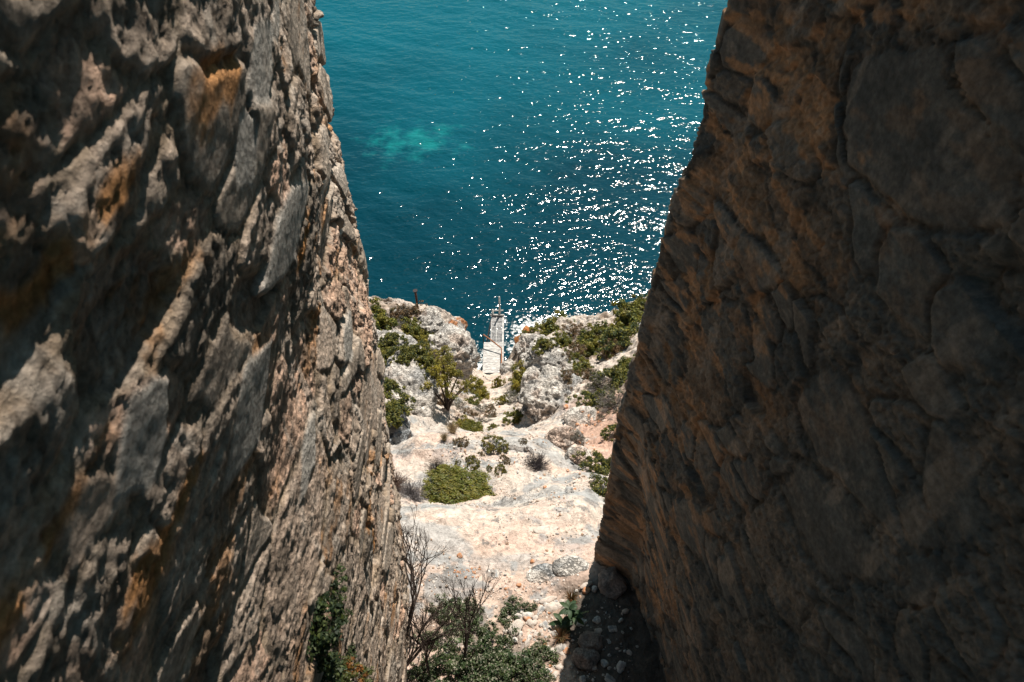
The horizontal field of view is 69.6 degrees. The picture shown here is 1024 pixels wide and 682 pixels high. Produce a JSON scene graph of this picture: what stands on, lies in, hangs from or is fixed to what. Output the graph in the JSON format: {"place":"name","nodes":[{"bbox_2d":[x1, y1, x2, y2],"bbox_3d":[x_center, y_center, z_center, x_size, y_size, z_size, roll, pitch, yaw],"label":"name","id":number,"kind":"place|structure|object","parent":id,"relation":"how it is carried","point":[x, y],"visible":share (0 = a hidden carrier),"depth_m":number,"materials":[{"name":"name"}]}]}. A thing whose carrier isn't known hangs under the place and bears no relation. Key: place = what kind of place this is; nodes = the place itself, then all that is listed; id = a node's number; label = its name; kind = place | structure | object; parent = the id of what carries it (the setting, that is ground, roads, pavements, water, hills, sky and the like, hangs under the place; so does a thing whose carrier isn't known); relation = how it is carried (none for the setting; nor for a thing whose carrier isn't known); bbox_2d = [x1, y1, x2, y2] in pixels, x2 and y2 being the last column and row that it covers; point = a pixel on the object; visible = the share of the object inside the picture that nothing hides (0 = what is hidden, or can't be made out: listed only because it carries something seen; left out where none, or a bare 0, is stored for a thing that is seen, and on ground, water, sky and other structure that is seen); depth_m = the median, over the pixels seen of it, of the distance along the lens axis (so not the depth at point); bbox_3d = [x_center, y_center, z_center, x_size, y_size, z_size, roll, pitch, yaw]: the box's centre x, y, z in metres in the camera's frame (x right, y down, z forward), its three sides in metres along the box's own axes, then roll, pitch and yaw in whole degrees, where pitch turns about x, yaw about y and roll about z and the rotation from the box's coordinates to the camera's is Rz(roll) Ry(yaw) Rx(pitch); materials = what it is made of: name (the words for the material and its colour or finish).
{"place":"outdoors","nodes":[
{"label":"outdoors","id":0,"kind":"place"},
{"bbox_2d":[368,296,665,681],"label":"rocky slope","id":1,"kind":"structure","parent":0,"point":[467,531],"depth_m":15.96,"materials":[{"name":"stone"}]},
{"bbox_2d":[0,0,410,681],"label":"rock face","id":2,"kind":"structure","parent":1,"relation":"on","point":[196,472],"depth_m":3.01},
{"bbox_2d":[306,563,374,681],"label":"wall plant","id":3,"kind":"object","parent":2,"relation":"attached to","point":[322,640],"depth_m":5.62,"materials":[{"name":"green plant"}]},
{"bbox_2d":[371,297,409,334],"bbox_3d":[-6.652,-0.873,36.295,3.355,1.121,2.461,29,53,24],"label":"bush","id":4,"kind":"object","parent":1,"relation":"on","point":[382,319],"visible":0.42,"depth_m":36.31,"materials":[{"name":"green plant"}]},
{"bbox_2d":[383,377,405,400],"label":"bush","id":5,"kind":"object","parent":1,"relation":"on","point":[389,385],"visible":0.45,"depth_m":28.49,"materials":[{"name":"green plant"}]},
{"bbox_2d":[378,329,417,367],"bbox_3d":[-5.470,0.920,33.854,3.001,2.079,3.535,-22,51,-19],"label":"rock outcrop","id":6,"kind":"object","parent":1,"relation":"on","point":[410,338],"visible":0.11,"depth_m":33.97,"materials":[{"name":"stone"}]},
{"bbox_2d":[377,331,408,349],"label":"bush","id":7,"kind":"object","parent":6,"relation":"on","point":[389,339],"visible":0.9,"depth_m":33.10,"materials":[{"name":"green plant"}]},
{"bbox_2d":[388,412,412,444],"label":"boulder","id":8,"kind":"object","parent":1,"relation":"on","point":[403,432],"visible":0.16,"depth_m":22.05,"materials":[{"name":"stone"}]},
{"bbox_2d":[385,394,416,428],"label":"bush","id":9,"kind":"object","parent":8,"relation":"on","point":[395,409],"visible":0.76,"depth_m":22.07,"materials":[{"name":"green plant"}]},
{"bbox_2d":[389,303,412,321],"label":"bush","id":10,"kind":"object","parent":1,"relation":"on","point":[396,314],"visible":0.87,"depth_m":38.57,"materials":[{"name":"brown plant"}]},
{"bbox_2d":[394,467,410,491],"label":"dry bush","id":11,"kind":"object","parent":1,"relation":"on","point":[397,482],"visible":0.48,"depth_m":19.01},
{"bbox_2d":[399,317,421,337],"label":"bush","id":12,"kind":"object","parent":1,"relation":"on","point":[414,328],"visible":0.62,"depth_m":37.78,"materials":[{"name":"green plant"}]},
{"bbox_2d":[384,347,439,416],"bbox_3d":[-4.232,2.056,30.547,2.503,2.448,4.632,-5,47,-5],"label":"rock outcrop","id":13,"kind":"object","parent":1,"relation":"on","point":[411,377],"visible":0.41,"depth_m":29.47,"materials":[{"name":"stone"}]},
{"bbox_2d":[387,345,428,365],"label":"bush","id":14,"kind":"object","parent":13,"relation":"on","point":[403,356],"visible":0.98,"depth_m":30.32,"materials":[{"name":"green plant"}]},
{"bbox_2d":[410,339,434,359],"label":"bush","id":15,"kind":"object","parent":13,"relation":"on","point":[417,346],"visible":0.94,"depth_m":30.64,"materials":[{"name":"green plant"}]},
{"bbox_2d":[415,350,434,379],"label":"bush","id":16,"kind":"object","parent":13,"relation":"on","point":[427,361],"visible":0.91,"depth_m":30.14,"materials":[{"name":"green plant"}]},
{"bbox_2d":[400,300,427,322],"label":"bush","id":17,"kind":"object","parent":1,"relation":"on","point":[415,310],"visible":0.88,"depth_m":38.86,"materials":[{"name":"brown plant"}]},
{"bbox_2d":[398,476,430,502],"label":"dry bush","id":18,"kind":"object","parent":1,"relation":"on","point":[408,488],"visible":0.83,"depth_m":18.78,"materials":[{"name":"plant"}]},
{"bbox_2d":[407,648,442,681],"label":"shrub","id":19,"kind":"object","parent":1,"relation":"on","point":[416,670],"visible":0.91,"depth_m":12.73,"materials":[{"name":"green plant"}]},
{"bbox_2d":[409,307,443,335],"bbox_3d":[-4.782,-0.815,39.404,2.595,1.934,2.523,-8,48,-8],"label":"rock outcrop","id":20,"kind":"object","parent":1,"relation":"on","point":[430,319],"visible":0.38,"depth_m":38.67,"materials":[{"name":"stone"}]},
{"bbox_2d":[411,630,447,654],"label":"shrub","id":21,"kind":"object","parent":1,"relation":"on","point":[436,642],"visible":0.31,"depth_m":13.31,"materials":[{"name":"green plant"}]},
{"bbox_2d":[405,588,454,677],"bbox_3d":[-1.528,4.794,12.610,1.195,1.603,1.113,27,53,23],"label":"bare shrub","id":22,"kind":"object","parent":1,"relation":"on","point":[427,650],"visible":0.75,"depth_m":12.41,"materials":[{"name":"brown plant"}]},
{"bbox_2d":[423,456,446,471],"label":"dry bush","id":23,"kind":"object","parent":1,"relation":"on","point":[432,466],"visible":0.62,"depth_m":19.77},
{"bbox_2d":[399,499,479,667],"bbox_3d":[-1.541,4.224,12.664,1.714,2.205,2.681,-12,48,-11],"label":"bare shrub","id":24,"kind":"object","parent":1,"relation":"on","point":[421,646],"visible":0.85,"depth_m":12.44,"materials":[{"name":"brown plant"}]},
{"bbox_2d":[424,593,464,628],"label":"shrub","id":25,"kind":"object","parent":1,"relation":"on","point":[446,607],"visible":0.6,"depth_m":13.92,"materials":[{"name":"green plant"}]},
{"bbox_2d":[419,345,478,410],"bbox_3d":[-2.582,1.644,29.591,2.383,3.352,1.770,17,49,15],"label":"tree","id":26,"kind":"object","parent":1,"relation":"on","point":[451,371],"visible":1,"depth_m":29.20,"materials":[{"name":"green plant"}]},
{"bbox_2d":[445,420,459,433],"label":"grass tuft","id":27,"kind":"object","parent":1,"relation":"on","point":[451,428],"visible":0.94,"depth_m":21.57,"materials":[{"name":"brown plant"}]},
{"bbox_2d":[427,323,480,379],"bbox_3d":[-3.253,0.855,38.528,3.222,3.694,3.099,-13,48,-12],"label":"rock outcrop","id":28,"kind":"object","parent":1,"relation":"on","point":[459,341],"visible":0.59,"depth_m":37.54,"materials":[{"name":"stone"}]},
{"bbox_2d":[414,329,429,350],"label":"bush","id":29,"kind":"object","parent":28,"relation":"on","point":[421,337],"visible":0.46,"depth_m":37.74,"materials":[{"name":"green plant"}]},
{"bbox_2d":[427,625,486,681],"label":"shrub","id":30,"kind":"object","parent":1,"relation":"on","point":[455,662],"visible":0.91,"depth_m":12.72,"materials":[{"name":"green plant"}]},
{"bbox_2d":[448,316,467,330],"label":"boulder","id":31,"kind":"object","parent":1,"relation":"on","point":[458,321],"visible":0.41,"depth_m":41.73,"materials":[{"name":"stone"}]},
{"bbox_2d":[420,463,498,504],"bbox_3d":[-1.330,3.912,19.061,2.412,0.310,1.748,18,50,16],"label":"cushion plant","id":32,"kind":"object","parent":1,"relation":"on","point":[449,480],"visible":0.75,"depth_m":19.16,"materials":[{"name":"green plant"}]},
{"bbox_2d":[451,396,467,412],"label":"bush","id":33,"kind":"object","parent":1,"relation":"on","point":[456,403],"visible":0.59,"depth_m":31.51,"materials":[{"name":"brown plant"}]},
{"bbox_2d":[451,414,468,426],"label":"bush","id":34,"kind":"object","parent":1,"relation":"on","point":[461,420],"visible":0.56,"depth_m":29.11,"materials":[{"name":"green plant"}]},
{"bbox_2d":[453,436,468,447],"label":"tuft","id":35,"kind":"object","parent":1,"relation":"on","point":[461,441],"visible":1,"depth_m":20.77,"materials":[{"name":"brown plant"}]},
{"bbox_2d":[438,565,502,662],"bbox_3d":[-0.552,4.666,12.702,1.113,1.764,1.301,-16,49,-14],"label":"bare shrub","id":36,"kind":"object","parent":1,"relation":"on","point":[469,624],"visible":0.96,"depth_m":12.63,"materials":[{"name":"brown plant"}]},
{"bbox_2d":[460,419,483,431],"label":"bush","id":37,"kind":"object","parent":1,"relation":"on","point":[471,425],"visible":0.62,"depth_m":26.70,"materials":[{"name":"green plant"}]},
{"bbox_2d":[452,616,492,641],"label":"shrub","id":38,"kind":"object","parent":1,"relation":"on","point":[480,630],"visible":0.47,"depth_m":13.63,"materials":[{"name":"green plant"}]},
{"bbox_2d":[463,393,481,405],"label":"bush","id":39,"kind":"object","parent":1,"relation":"on","point":[471,401],"visible":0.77,"depth_m":33.39,"materials":[{"name":"green plant"}]},
{"bbox_2d":[460,597,485,617],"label":"shrub","id":40,"kind":"object","parent":1,"relation":"on","point":[463,606],"visible":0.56,"depth_m":14.04,"materials":[{"name":"green plant"}]},
{"bbox_2d":[461,407,484,419],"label":"bush","id":41,"kind":"object","parent":1,"relation":"on","point":[473,413],"visible":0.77,"depth_m":30.75,"materials":[{"name":"brown plant"}]},
{"bbox_2d":[465,460,480,470],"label":"tuft","id":42,"kind":"object","parent":1,"relation":"on","point":[472,463],"visible":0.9,"depth_m":19.90,"materials":[{"name":"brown plant"}]},
{"bbox_2d":[465,374,486,395],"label":"bush","id":43,"kind":"object","parent":1,"relation":"on","point":[479,382],"visible":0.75,"depth_m":35.30,"materials":[{"name":"green plant"}]},
{"bbox_2d":[459,650,525,681],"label":"shrub","id":44,"kind":"object","parent":1,"relation":"on","point":[503,669],"visible":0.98,"depth_m":12.62,"materials":[{"name":"green plant"}]},
{"bbox_2d":[466,618,519,670],"bbox_3d":[-0.398,5.567,13.046,1.090,0.475,1.374,0,47,0],"label":"shrub","id":45,"kind":"object","parent":1,"relation":"on","point":[485,642],"visible":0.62,"depth_m":13.19,"materials":[{"name":"green plant"}]},
{"bbox_2d":[481,433,508,453],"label":"cushion plant","id":46,"kind":"object","parent":1,"relation":"on","point":[492,446],"visible":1,"depth_m":20.57,"materials":[{"name":"green plant"}]},
{"bbox_2d":[490,376,505,388],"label":"bush","id":47,"kind":"object","parent":1,"relation":"on","point":[498,382],"visible":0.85,"depth_m":39.04,"materials":[{"name":"green plant"}]},
{"bbox_2d":[492,394,508,405],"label":"bush","id":48,"kind":"object","parent":1,"relation":"on","point":[501,398],"visible":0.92,"depth_m":33.85,"materials":[{"name":"green plant"}]},
{"bbox_2d":[499,359,513,374],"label":"rock outcrop","id":49,"kind":"object","parent":1,"relation":"on","point":[505,367],"visible":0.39,"depth_m":41.22,"materials":[{"name":"stone"}]},
{"bbox_2d":[499,388,518,405],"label":"bush","id":50,"kind":"object","parent":1,"relation":"on","point":[514,397],"visible":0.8,"depth_m":33.83,"materials":[{"name":"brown plant"}]},
{"bbox_2d":[502,407,523,424],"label":"bush","id":51,"kind":"object","parent":1,"relation":"on","point":[516,414],"visible":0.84,"depth_m":29.71,"materials":[{"name":"green plant"}]},
{"bbox_2d":[494,595,537,621],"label":"shrub","id":52,"kind":"object","parent":1,"relation":"on","point":[510,608],"visible":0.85,"depth_m":13.98,"materials":[{"name":"green plant"}]},
{"bbox_2d":[508,619,523,635],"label":"stone","id":53,"kind":"object","parent":1,"relation":"on","point":[518,623],"visible":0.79,"depth_m":13.63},
{"bbox_2d":[508,359,525,392],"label":"bush","id":54,"kind":"object","parent":1,"relation":"on","point":[516,378],"visible":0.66,"depth_m":35.46,"materials":[{"name":"green plant"}]},
{"bbox_2d":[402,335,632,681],"bbox_3d":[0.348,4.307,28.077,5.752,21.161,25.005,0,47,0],"label":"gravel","id":55,"kind":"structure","parent":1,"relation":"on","point":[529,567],"depth_m":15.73,"materials":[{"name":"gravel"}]},
{"bbox_2d":[489,641,558,681],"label":"shrub","id":56,"kind":"object","parent":1,"relation":"on","point":[510,658],"visible":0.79,"depth_m":12.82,"materials":[{"name":"green plant"}]},
{"bbox_2d":[515,333,545,358],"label":"rock outcrop","id":57,"kind":"object","parent":1,"relation":"on","point":[523,343],"visible":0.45,"depth_m":40.08,"materials":[{"name":"stone"}]},
{"bbox_2d":[520,366,540,389],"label":"rock outcrop","id":58,"kind":"object","parent":1,"relation":"on","point":[531,373],"visible":0.37,"depth_m":34.45,"materials":[{"name":"stone"}]},
{"bbox_2d":[515,656,556,681],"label":"shrub","id":59,"kind":"object","parent":1,"relation":"on","point":[535,675],"visible":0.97,"depth_m":12.62,"materials":[{"name":"green plant"}]},
{"bbox_2d":[522,450,552,470],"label":"dry bush","id":60,"kind":"object","parent":1,"relation":"on","point":[537,463],"visible":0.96,"depth_m":19.77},
{"bbox_2d":[530,632,550,664],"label":"shrub","id":61,"kind":"object","parent":1,"relation":"on","point":[538,654],"visible":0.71,"depth_m":13.14,"materials":[{"name":"green plant"}]},
{"bbox_2d":[526,563,555,582],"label":"boulder","id":62,"kind":"object","parent":1,"relation":"on","point":[541,573],"visible":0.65,"depth_m":14.68,"materials":[{"name":"stone"}]},
{"bbox_2d":[533,525,556,533],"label":"stone","id":63,"kind":"object","parent":1,"relation":"on","point":[541,529],"visible":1,"depth_m":15.92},
{"bbox_2d":[519,310,574,336],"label":"bush","id":64,"kind":"object","parent":1,"relation":"on","point":[550,325],"visible":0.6,"depth_m":41.49,"materials":[{"name":"green plant"}]},
{"bbox_2d":[539,596,556,603],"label":"stone","id":65,"kind":"object","parent":1,"relation":"on","point":[548,599],"visible":1,"depth_m":14.17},
{"bbox_2d":[520,337,577,371],"bbox_3d":[2.003,1.010,36.050,3.053,2.051,2.651,-19,50,-17],"label":"rock outcrop","id":66,"kind":"object","parent":1,"relation":"on","point":[553,356],"visible":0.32,"depth_m":35.31,"materials":[{"name":"stone"}]},
{"bbox_2d":[531,336,559,355],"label":"bush","id":67,"kind":"object","parent":66,"relation":"on","point":[543,343],"visible":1,"depth_m":35.36,"materials":[{"name":"green plant"}]},
{"bbox_2d":[552,331,572,351],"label":"bush","id":68,"kind":"object","parent":66,"relation":"on","point":[565,340],"visible":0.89,"depth_m":35.88,"materials":[{"name":"green plant"}]},
{"bbox_2d":[517,364,582,423],"bbox_3d":[1.657,2.356,29.414,2.691,2.290,3.288,31,54,26],"label":"rock outcrop","id":69,"kind":"object","parent":1,"relation":"on","point":[543,395],"visible":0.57,"depth_m":28.72,"materials":[{"name":"stone"}]},
{"bbox_2d":[560,368,573,388],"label":"bush","id":70,"kind":"object","parent":69,"relation":"on","point":[567,376],"visible":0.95,"depth_m":29.41,"materials":[{"name":"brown plant"}]},
{"bbox_2d":[544,601,555,612],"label":"stone","id":71,"kind":"object","parent":1,"relation":"on","point":[550,606],"visible":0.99,"depth_m":13.97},
{"bbox_2d":[552,624,569,642],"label":"grass tuft","id":72,"kind":"object","parent":1,"relation":"on","point":[559,635],"visible":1,"depth_m":13.26,"materials":[{"name":"brown plant"}]},
{"bbox_2d":[544,426,584,452],"bbox_3d":[1.514,2.977,21.706,1.163,1.102,1.068,-22,51,-19],"label":"rock outcrop","id":73,"kind":"object","parent":1,"relation":"on","point":[559,437],"visible":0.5,"depth_m":21.36,"materials":[{"name":"stone"}]},
{"bbox_2d":[548,600,588,632],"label":"leafy plant","id":74,"kind":"object","parent":1,"relation":"on","point":[574,616],"visible":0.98,"depth_m":13.27,"materials":[{"name":"green plant"}]},
{"bbox_2d":[552,555,588,576],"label":"boulder","id":75,"kind":"object","parent":1,"relation":"on","point":[566,566],"visible":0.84,"depth_m":14.67,"materials":[{"name":"stone"}]},
{"bbox_2d":[564,588,579,602],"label":"grass tuft","id":76,"kind":"object","parent":1,"relation":"on","point":[572,598],"visible":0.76,"depth_m":13.97,"materials":[{"name":"brown plant"}]},
{"bbox_2d":[560,357,585,371],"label":"rock outcrop","id":77,"kind":"object","parent":1,"relation":"on","point":[564,363],"visible":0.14,"depth_m":33.99,"materials":[{"name":"stone"}]},
{"bbox_2d":[562,342,587,362],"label":"bush","id":78,"kind":"object","parent":77,"relation":"on","point":[573,348],"visible":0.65,"depth_m":34.39,"materials":[{"name":"brown plant"}]},
{"bbox_2d":[559,319,587,338],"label":"bush","id":79,"kind":"object","parent":1,"relation":"on","point":[573,330],"visible":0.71,"depth_m":39.40,"materials":[{"name":"green plant"}]},
{"bbox_2d":[564,444,592,464],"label":"rock outcrop","id":80,"kind":"object","parent":1,"relation":"on","point":[572,449],"visible":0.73,"depth_m":20.80,"materials":[{"name":"stone"}]},
{"bbox_2d":[563,406,596,426],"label":"rock outcrop","id":81,"kind":"object","parent":1,"relation":"on","point":[573,416],"visible":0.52,"depth_m":25.27,"materials":[{"name":"stone"}]},
{"bbox_2d":[568,352,593,376],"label":"bush","id":82,"kind":"object","parent":1,"relation":"on","point":[582,364],"visible":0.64,"depth_m":32.32,"materials":[{"name":"green plant"}]},
{"bbox_2d":[574,368,596,379],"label":"bush","id":83,"kind":"object","parent":1,"relation":"on","point":[587,375],"visible":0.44,"depth_m":30.55,"materials":[{"name":"brown plant"}]},
{"bbox_2d":[572,647,599,671],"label":"boulder","id":84,"kind":"object","parent":1,"relation":"on","point":[587,659],"visible":0.99,"depth_m":12.74,"materials":[{"name":"stone"}]},
{"bbox_2d":[572,324,601,356],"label":"bush","id":85,"kind":"object","parent":1,"relation":"on","point":[592,344],"visible":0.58,"depth_m":35.72,"materials":[{"name":"green plant"}]},
{"bbox_2d":[578,631,603,652],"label":"boulder","id":86,"kind":"object","parent":1,"relation":"on","point":[591,640],"visible":0.86,"depth_m":13.03,"materials":[{"name":"stone"}]},
{"bbox_2d":[572,450,610,476],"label":"bush","id":87,"kind":"object","parent":1,"relation":"on","point":[601,459],"visible":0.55,"depth_m":20.12,"materials":[{"name":"green plant"}]},
{"bbox_2d":[576,320,609,352],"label":"bush","id":88,"kind":"object","parent":1,"relation":"on","point":[598,329],"visible":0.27,"depth_m":36.80,"materials":[{"name":"green plant"}]},
{"bbox_2d":[565,388,621,409],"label":"bush","id":89,"kind":"object","parent":1,"relation":"on","point":[591,398],"visible":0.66,"depth_m":25.93,"materials":[{"name":"green plant"}]},
{"bbox_2d":[589,467,608,501],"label":"bush","id":90,"kind":"object","parent":1,"relation":"on","point":[598,490],"visible":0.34,"depth_m":18.28,"materials":[{"name":"green plant"}]},
{"bbox_2d":[577,367,620,393],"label":"bush","id":91,"kind":"object","parent":1,"relation":"on","point":[600,383],"visible":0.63,"depth_m":28.40,"materials":[{"name":"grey plant"}]},
{"bbox_2d":[587,388,623,425],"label":"bush","id":92,"kind":"object","parent":1,"relation":"on","point":[614,405],"visible":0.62,"depth_m":24.98,"materials":[{"name":"green plant"}]},
{"bbox_2d":[589,365,628,389],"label":"bush","id":93,"kind":"object","parent":1,"relation":"on","point":[616,375],"visible":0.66,"depth_m":28.56,"materials":[{"name":"green plant"}]},
{"bbox_2d":[600,423,617,441],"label":"bush","id":94,"kind":"object","parent":1,"relation":"on","point":[612,427],"visible":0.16,"depth_m":22.23,"materials":[{"name":"green plant"}]},
{"bbox_2d":[598,338,623,360],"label":"bush","id":95,"kind":"object","parent":1,"relation":"on","point":[615,349],"visible":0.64,"depth_m":33.80,"materials":[{"name":"green plant"}]},
{"bbox_2d":[598,566,626,599],"bbox_3d":[1.913,4.646,14.107,0.557,0.472,0.663,-24,67,-16],"label":"boulder","id":96,"kind":"object","parent":1,"relation":"on","point":[612,583],"visible":0.94,"depth_m":13.96,"materials":[{"name":"stone"}]},
{"bbox_2d":[595,320,639,360],"bbox_3d":[5.184,-0.095,34.245,3.979,1.121,2.116,-33,55,-27],"label":"bush","id":97,"kind":"object","parent":1,"relation":"on","point":[621,336],"visible":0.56,"depth_m":34.17,"materials":[{"name":"green plant"}]},
{"bbox_2d":[616,661,625,672],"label":"stone","id":98,"kind":"object","parent":1,"relation":"on","point":[620,666],"visible":1,"depth_m":12.63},
{"bbox_2d":[613,353,634,369],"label":"bush","id":99,"kind":"object","parent":1,"relation":"on","point":[624,361],"visible":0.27,"depth_m":29.56,"materials":[{"name":"green plant"}]},
{"bbox_2d":[609,298,643,340],"bbox_3d":[5.762,-0.909,36.103,2.110,1.155,3.642,7,47,6],"label":"bush","id":100,"kind":"object","parent":1,"relation":"on","point":[626,317],"visible":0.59,"depth_m":36.37,"materials":[{"name":"green plant"}]},
{"bbox_2d":[625,293,647,314],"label":"bush","id":101,"kind":"object","parent":1,"relation":"on","point":[642,301],"visible":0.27,"depth_m":37.41,"materials":[{"name":"green plant"}]},
{"bbox_2d":[594,0,1023,681],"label":"rock face","id":102,"kind":"structure","parent":1,"relation":"on","point":[816,468],"depth_m":5.69},
{"bbox_2d":[315,0,727,374],"bbox_3d":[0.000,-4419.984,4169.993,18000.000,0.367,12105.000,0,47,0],"label":"sea","id":103,"kind":"structure","parent":0,"point":[527,161],"depth_m":64.64,"materials":[{"name":"liquid"}]},
{"bbox_2d":[482,296,503,372],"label":"jetty","id":104,"kind":"object","parent":103,"relation":"in","point":[493,354],"visible":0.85,"depth_m":45.48,"materials":[{"name":"grey wood"}]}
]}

